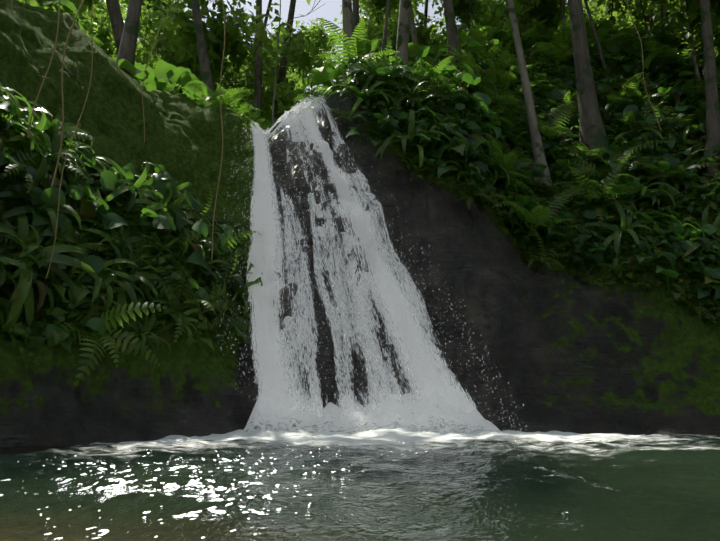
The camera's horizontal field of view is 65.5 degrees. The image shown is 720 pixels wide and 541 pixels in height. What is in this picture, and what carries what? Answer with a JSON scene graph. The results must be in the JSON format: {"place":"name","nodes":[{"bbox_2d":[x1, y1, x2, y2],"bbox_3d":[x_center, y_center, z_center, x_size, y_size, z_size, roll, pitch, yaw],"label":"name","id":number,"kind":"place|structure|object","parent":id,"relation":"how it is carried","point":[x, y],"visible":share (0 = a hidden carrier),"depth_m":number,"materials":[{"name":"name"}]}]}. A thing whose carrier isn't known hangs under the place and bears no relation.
{"place":"outdoors","nodes":[
{"label":"outdoors","id":0,"kind":"place"},
{"bbox_2d":[87,0,567,100],"label":"sky","id":1,"kind":"structure","parent":0,"point":[331,10],"materials":[{"name":"white"}]},
{"bbox_2d":[0,0,719,448],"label":"terrain","id":2,"kind":"structure","parent":0,"point":[566,350],"depth_m":12.94,"materials":[{"name":"black stone"}]},
{"bbox_2d":[0,107,257,389],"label":"ferns","id":3,"kind":"object","parent":2,"relation":"on","point":[117,316],"visible":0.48,"depth_m":9.41,"materials":[{"name":"green plant"}]},
{"bbox_2d":[0,83,258,358],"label":"strap-leaved plants","id":4,"kind":"object","parent":2,"relation":"on","point":[22,291],"visible":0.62,"depth_m":9.52,"materials":[{"name":"green plant"}]},
{"bbox_2d":[0,82,261,370],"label":"leafy shrubs","id":5,"kind":"object","parent":2,"relation":"on","point":[59,314],"visible":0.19,"depth_m":10.30,"materials":[{"name":"green plant"}]},
{"bbox_2d":[0,93,270,346],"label":"broadleaf plants","id":6,"kind":"object","parent":2,"relation":"on","point":[108,217],"visible":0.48,"depth_m":9.93,"materials":[{"name":"green plant"}]},
{"bbox_2d":[217,106,526,430],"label":"water droplets","id":7,"kind":"object","parent":2,"relation":"on","point":[332,289],"visible":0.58,"depth_m":12.28},
{"bbox_2d":[26,0,719,138],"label":"upland herbs","id":8,"kind":"object","parent":2,"relation":"on","point":[159,75],"visible":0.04,"depth_m":22.69,"materials":[{"name":"green plant"}]},
{"bbox_2d":[55,0,704,194],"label":"tree trunks","id":9,"kind":"object","parent":2,"relation":"on","point":[406,22],"visible":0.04,"depth_m":21.42,"materials":[{"name":"grey plant"}]},
{"bbox_2d":[106,0,719,176],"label":"tree trunks","id":10,"kind":"object","parent":2,"relation":"on","point":[592,133],"visible":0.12,"depth_m":20.26,"materials":[{"name":"brown plant"}]},
{"bbox_2d":[18,0,719,130],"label":"tree foliage","id":11,"kind":"object","parent":10,"relation":"attached to","point":[176,40],"visible":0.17,"depth_m":30.30,"materials":[{"name":"green plant"}]},
{"bbox_2d":[11,0,660,278],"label":"hanging vines","id":12,"kind":"object","parent":11,"relation":"hanging from","point":[74,21],"visible":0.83,"depth_m":8.42,"materials":[{"name":"brown"}]},
{"bbox_2d":[109,16,719,137],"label":"ferns","id":13,"kind":"object","parent":2,"relation":"on","point":[560,52],"visible":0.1,"depth_m":21.99,"materials":[{"name":"green plant"}]},
{"bbox_2d":[321,37,719,321],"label":"broadleaf plants","id":14,"kind":"object","parent":2,"relation":"on","point":[626,225],"visible":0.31,"depth_m":16.27,"materials":[{"name":"green plant"}]},
{"bbox_2d":[324,37,719,324],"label":"leafy plants","id":15,"kind":"object","parent":2,"relation":"on","point":[578,149],"visible":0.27,"depth_m":17.42,"materials":[{"name":"green plant"}]},
{"bbox_2d":[332,31,719,300],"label":"strap-leaved plants","id":16,"kind":"object","parent":2,"relation":"on","point":[480,101],"visible":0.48,"depth_m":17.28,"materials":[{"name":"green plant"}]},
{"bbox_2d":[346,46,719,327],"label":"leafy shrubs","id":17,"kind":"object","parent":2,"relation":"on","point":[662,219],"visible":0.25,"depth_m":16.59,"materials":[{"name":"green plant"}]},
{"bbox_2d":[418,19,719,245],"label":"ferns","id":18,"kind":"object","parent":2,"relation":"on","point":[502,77],"visible":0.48,"depth_m":18.81,"materials":[{"name":"green plant"}]},
{"bbox_2d":[568,425,719,436],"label":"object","id":19,"kind":"object","parent":2,"relation":"on","point":[582,429],"visible":0.38,"depth_m":10.62,"materials":[{"name":"grey stone"}]},
{"bbox_2d":[0,427,719,540],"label":"water pool","id":20,"kind":"structure","parent":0,"point":[395,484],"depth_m":3.55,"materials":[{"name":"green liquid"}]},
{"bbox_2d":[242,388,500,433],"bbox_3d":[0.275,2.865,11.446,5.400,0.985,1.676,0,-14,1],"label":"waterfall splash","id":21,"kind":"object","parent":20,"relation":"on","point":[272,412],"visible":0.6,"depth_m":10.90,"materials":[{"name":"white liquid"}]},
{"bbox_2d":[246,95,476,426],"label":"waterfall","id":22,"kind":"structure","parent":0,"point":[393,299],"depth_m":12.64,"materials":[{"name":"white liquid"}]}
]}

